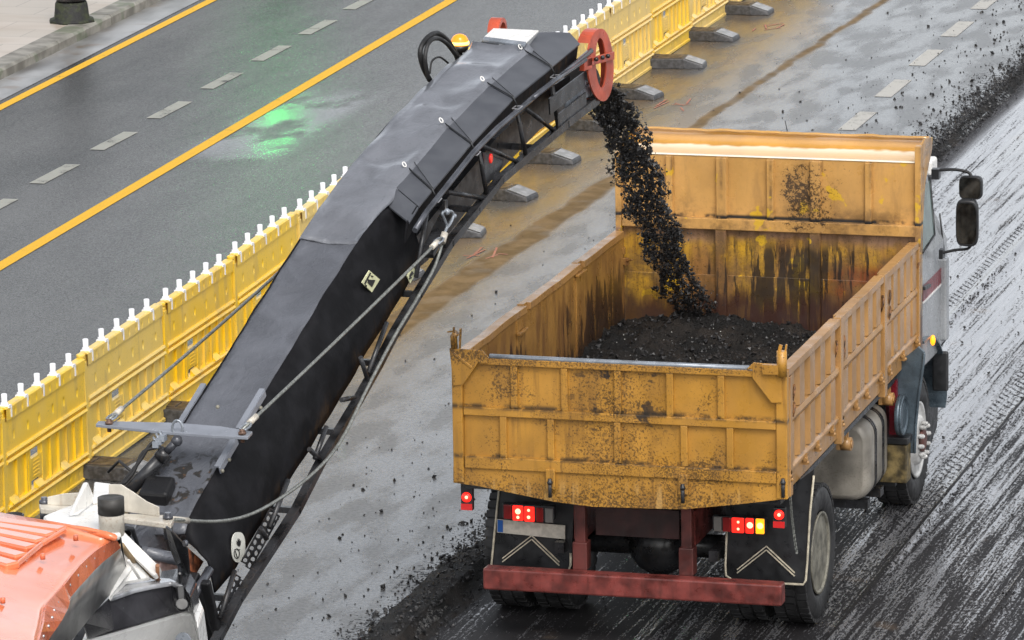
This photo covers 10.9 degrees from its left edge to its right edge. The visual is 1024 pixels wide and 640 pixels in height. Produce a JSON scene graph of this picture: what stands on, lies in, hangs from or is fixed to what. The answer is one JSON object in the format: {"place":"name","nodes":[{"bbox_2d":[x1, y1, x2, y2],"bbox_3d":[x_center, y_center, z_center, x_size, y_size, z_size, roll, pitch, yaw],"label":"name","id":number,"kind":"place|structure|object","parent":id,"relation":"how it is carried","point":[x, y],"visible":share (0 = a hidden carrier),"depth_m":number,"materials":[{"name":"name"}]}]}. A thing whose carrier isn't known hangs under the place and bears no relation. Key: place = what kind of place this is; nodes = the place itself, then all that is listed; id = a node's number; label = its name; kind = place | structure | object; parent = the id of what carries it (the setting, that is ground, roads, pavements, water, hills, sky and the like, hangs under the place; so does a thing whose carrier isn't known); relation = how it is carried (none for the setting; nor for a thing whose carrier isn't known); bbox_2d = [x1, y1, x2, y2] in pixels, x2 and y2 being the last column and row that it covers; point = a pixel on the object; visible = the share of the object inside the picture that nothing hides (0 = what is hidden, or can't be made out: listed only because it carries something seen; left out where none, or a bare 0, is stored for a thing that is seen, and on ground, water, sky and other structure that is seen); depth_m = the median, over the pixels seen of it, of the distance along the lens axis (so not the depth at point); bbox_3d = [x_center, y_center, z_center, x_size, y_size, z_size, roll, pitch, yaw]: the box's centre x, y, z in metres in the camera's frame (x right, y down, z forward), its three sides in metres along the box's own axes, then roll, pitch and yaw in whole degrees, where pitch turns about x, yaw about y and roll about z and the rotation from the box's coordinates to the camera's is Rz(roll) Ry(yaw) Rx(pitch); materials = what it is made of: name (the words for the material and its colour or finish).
{"place":"outdoors","nodes":[
{"label":"outdoors","id":0,"kind":"place"},
{"bbox_2d":[0,0,117,56],"bbox_3d":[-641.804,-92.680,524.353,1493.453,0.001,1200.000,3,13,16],"label":"pavement","id":1,"kind":"structure","parent":0,"point":[23,23],"depth_m":66.81,"materials":[{"name":"beige concrete"}]},
{"bbox_2d":[49,0,94,24],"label":"street lamp","id":2,"kind":"object","parent":1,"relation":"on","point":[68,12],"visible":1,"depth_m":66.45,"materials":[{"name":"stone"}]},
{"bbox_2d":[0,0,1023,639],"bbox_3d":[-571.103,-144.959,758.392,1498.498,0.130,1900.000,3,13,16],"label":"road","id":3,"kind":"structure","parent":0,"point":[68,292],"depth_m":57.49,"materials":[{"name":"grey asphalt"}]},
{"bbox_2d":[0,353,89,516],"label":"construction barrier","id":4,"kind":"object","parent":3,"relation":"on","point":[46,416],"visible":0.89,"depth_m":43.21,"materials":[{"name":"yellow plastic"}]},
{"bbox_2d":[0,0,160,79],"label":"kerb","id":5,"kind":"structure","parent":3,"relation":"on","point":[31,53],"depth_m":65.72,"materials":[{"name":"concrete"}]},
{"bbox_2d":[0,0,197,99],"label":"gutter","id":6,"kind":"object","parent":3,"relation":"on","point":[15,82],"visible":1,"depth_m":65.56,"materials":[{"name":"concrete"}]},
{"bbox_2d":[0,0,215,109],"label":"yellow edge marking","id":7,"kind":"object","parent":3,"relation":"on","point":[97,57],"visible":1,"depth_m":64.88,"materials":[{"name":"yellow paint"}]},
{"bbox_2d":[83,456,146,481],"bbox_3d":[-3.409,1.212,44.314,1.068,0.135,0.378,3,13,19],"label":"barrier foot","id":8,"kind":"object","parent":3,"relation":"on","point":[96,467],"visible":0.41,"depth_m":44.14},
{"bbox_2d":[76,298,169,458],"bbox_3d":[-3.267,0.518,45.139,0.102,1.106,2.005,1,13,15],"label":"construction barrier","id":9,"kind":"object","parent":8,"relation":"on","point":[127,359],"visible":0.94,"depth_m":45.12,"materials":[{"name":"yellow plastic"}]},
{"bbox_2d":[118,401,189,422],"bbox_3d":[-2.845,0.786,46.218,1.068,0.135,0.378,2,13,15],"label":"barrier foot","id":10,"kind":"object","parent":3,"relation":"on","point":[173,410],"visible":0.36,"depth_m":46.07},
{"bbox_2d":[0,0,371,208],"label":"lane dash marking","id":11,"kind":"object","parent":3,"relation":"on","point":[57,172],"visible":1,"depth_m":61.27,"materials":[{"name":"white paint"}]},
{"bbox_2d":[157,254,235,402],"bbox_3d":[-2.757,0.104,47.064,0.102,1.106,2.005,2,12,14],"label":"construction barrier","id":12,"kind":"object","parent":3,"relation":"on","point":[199,308],"visible":0.93,"depth_m":46.99,"materials":[{"name":"yellow plastic"}]},
{"bbox_2d":[0,0,455,269],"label":"yellow centre marking","id":13,"kind":"object","parent":3,"relation":"on","point":[77,220],"visible":1,"depth_m":59.12,"materials":[{"name":"yellow paint"}]},
{"bbox_2d":[0,17,613,639],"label":"milling machine","id":14,"kind":"object","parent":3,"relation":"on","point":[422,177],"visible":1,"depth_m":35.37,"materials":[{"name":"metal"}]},
{"bbox_2d":[588,82,722,316],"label":"falling millings","id":15,"kind":"object","parent":14,"relation":"attached to","point":[608,111],"visible":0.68,"depth_m":42.14,"materials":[{"name":"asphalt"}]},
{"bbox_2d":[412,268,424,280],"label":"barrier foot","id":16,"kind":"object","parent":3,"relation":"on","point":[421,272],"visible":0.08,"depth_m":51.84},
{"bbox_2d":[448,220,486,237],"bbox_3d":[-0.806,-0.927,53.880,1.068,0.135,0.378,1,13,9],"label":"barrier foot","id":17,"kind":"object","parent":3,"relation":"on","point":[474,230],"visible":0.3,"depth_m":53.67},
{"bbox_2d":[480,182,537,201],"bbox_3d":[-0.277,-1.350,55.767,1.068,0.135,0.378,4,13,22],"label":"barrier foot","id":18,"kind":"object","parent":3,"relation":"on","point":[509,192],"visible":0.39,"depth_m":55.52},
{"bbox_2d":[500,150,520,171],"bbox_3d":[-0.174,-2.044,56.611,0.102,1.106,2.005,3,13,14],"label":"construction barrier","id":19,"kind":"object","parent":18,"relation":"on","point":[515,157],"depth_m":57.18,"materials":[{"name":"yellow plastic"}]},
{"bbox_2d":[519,147,581,164],"bbox_3d":[0.191,-1.781,57.699,1.068,0.135,0.378,3,13,17],"label":"barrier foot","id":20,"kind":"object","parent":3,"relation":"on","point":[554,156],"visible":0.39,"depth_m":57.48},
{"bbox_2d":[526,31,558,143],"bbox_3d":[0.337,-2.477,58.519,0.102,1.106,2.005,3,14,14],"label":"construction barrier","id":21,"kind":"object","parent":20,"relation":"on","point":[540,133],"visible":0.1,"depth_m":58.37,"materials":[{"name":"yellow plastic"}]},
{"bbox_2d":[563,3,613,114],"bbox_3d":[0.843,-2.900,60.437,0.102,1.106,2.005,1,13,15],"label":"construction barrier","id":22,"kind":"object","parent":3,"relation":"on","point":[599,18],"visible":0.23,"depth_m":60.62,"materials":[{"name":"yellow plastic"}]},
{"bbox_2d":[567,115,619,131],"bbox_3d":[0.685,-2.208,59.610,1.068,0.135,0.378,4,13,22],"label":"barrier foot","id":23,"kind":"object","parent":3,"relation":"on","point":[585,123],"visible":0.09,"depth_m":59.37},
{"bbox_2d":[463,23,783,258],"bbox_3d":[1.495,-2.138,59.519,0.427,0.002,14.559,2,13,14],"label":"survey marking","id":24,"kind":"object","parent":3,"relation":"on","point":[477,252],"visible":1,"depth_m":60.71,"materials":[{"name":"red paint"}]},
{"bbox_2d":[604,0,653,83],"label":"construction barrier","id":25,"kind":"object","parent":3,"relation":"on","point":[630,21],"visible":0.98,"depth_m":62.34,"materials":[{"name":"yellow plastic"}]},
{"bbox_2d":[613,83,663,100],"bbox_3d":[1.193,-2.636,61.522,1.068,0.135,0.378,4,13,23],"label":"barrier foot","id":26,"kind":"object","parent":3,"relation":"on","point":[640,92],"visible":0.48,"depth_m":61.29},
{"bbox_2d":[624,54,706,68],"bbox_3d":[1.757,-3.065,63.439,1.068,0.135,0.378,1,13,10],"label":"barrier foot","id":27,"kind":"object","parent":3,"relation":"on","point":[672,61],"visible":0.69,"depth_m":63.26},
{"bbox_2d":[650,0,692,53],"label":"construction barrier","id":28,"kind":"object","parent":27,"relation":"on","point":[674,22],"visible":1,"depth_m":64.24,"materials":[{"name":"yellow plastic"}]},
{"bbox_2d":[664,26,739,41],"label":"barrier foot","id":29,"kind":"object","parent":3,"relation":"on","point":[710,34],"visible":0.69,"depth_m":65.15},
{"bbox_2d":[690,0,728,26],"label":"construction barrier","id":30,"kind":"object","parent":3,"relation":"on","point":[710,13],"visible":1,"depth_m":66.12,"materials":[{"name":"yellow plastic"}]},
{"bbox_2d":[430,83,1023,639],"bbox_3d":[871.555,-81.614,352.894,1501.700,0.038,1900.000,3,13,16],"label":"milled lane","id":31,"kind":"structure","parent":3,"relation":"attached to","point":[990,151],"depth_m":42.43,"materials":[{"name":"grey asphalt"}]},
{"bbox_2d":[218,0,1023,639],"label":"loose millings","id":32,"kind":"object","parent":31,"relation":"on","point":[1000,90],"visible":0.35,"depth_m":42.55,"materials":[{"name":"asphalt"}]},
{"bbox_2d":[361,66,1023,639],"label":"crumb bank","id":33,"kind":"structure","parent":31,"relation":"on","point":[451,602],"depth_m":40.53,"materials":[{"name":"black asphalt"}]},
{"bbox_2d":[447,121,982,622],"bbox_3d":[1.797,0.322,41.749,2.923,2.969,6.455,3,13,16],"label":"dump truck","id":34,"kind":"object","parent":31,"relation":"on","point":[571,461],"visible":0.99,"depth_m":40.00,"materials":[{"name":"paint"}]},
{"bbox_2d":[577,312,815,364],"bbox_3d":[1.428,0.550,41.082,2.372,0.298,4.692,3,13,16],"label":"rubble heap","id":35,"kind":"object","parent":34,"relation":"in","point":[677,329],"visible":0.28,"depth_m":42.66,"materials":[{"name":"asphalt"}]},
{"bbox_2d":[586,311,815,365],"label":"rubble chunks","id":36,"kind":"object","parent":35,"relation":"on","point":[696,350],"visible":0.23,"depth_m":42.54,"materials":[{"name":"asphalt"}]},
{"bbox_2d":[702,1,773,15],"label":"barrier foot","id":37,"kind":"object","parent":3,"relation":"on","point":[742,8],"visible":0.71,"depth_m":67.07},
{"bbox_2d":[838,0,995,129],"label":"closed lane dash marking","id":38,"kind":"object","parent":3,"relation":"on","point":[857,120],"visible":0.7,"depth_m":63.24,"materials":[{"name":"white paint"}]},
{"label":"barrier foot","id":39,"kind":"object","parent":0,"visible":0},
{"bbox_2d":[0,410,4,512],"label":"construction barrier","id":40,"kind":"object","parent":39,"relation":"on","point":[2,508],"visible":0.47,"depth_m":42.24,"materials":[{"name":"yellow plastic"}]},
{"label":"barrier foot","id":41,"kind":"object","parent":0,"visible":0},
{"bbox_2d":[227,207,297,340],"bbox_3d":[-2.250,-0.340,48.964,0.102,1.106,2.005,1,13,14],"label":"construction barrier","id":42,"kind":"object","parent":41,"relation":"on","point":[259,258],"visible":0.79,"depth_m":48.69,"materials":[{"name":"yellow plastic"}]},
{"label":"barrier foot","id":43,"kind":"object","parent":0,"visible":0},
{"bbox_2d":[294,166,347,241],"bbox_3d":[-1.742,-0.770,50.875,0.102,1.106,2.005,1,13,14],"label":"construction barrier","id":44,"kind":"object","parent":43,"relation":"on","point":[306,212],"visible":0.17,"depth_m":50.29,"materials":[{"name":"yellow plastic"}]}
]}

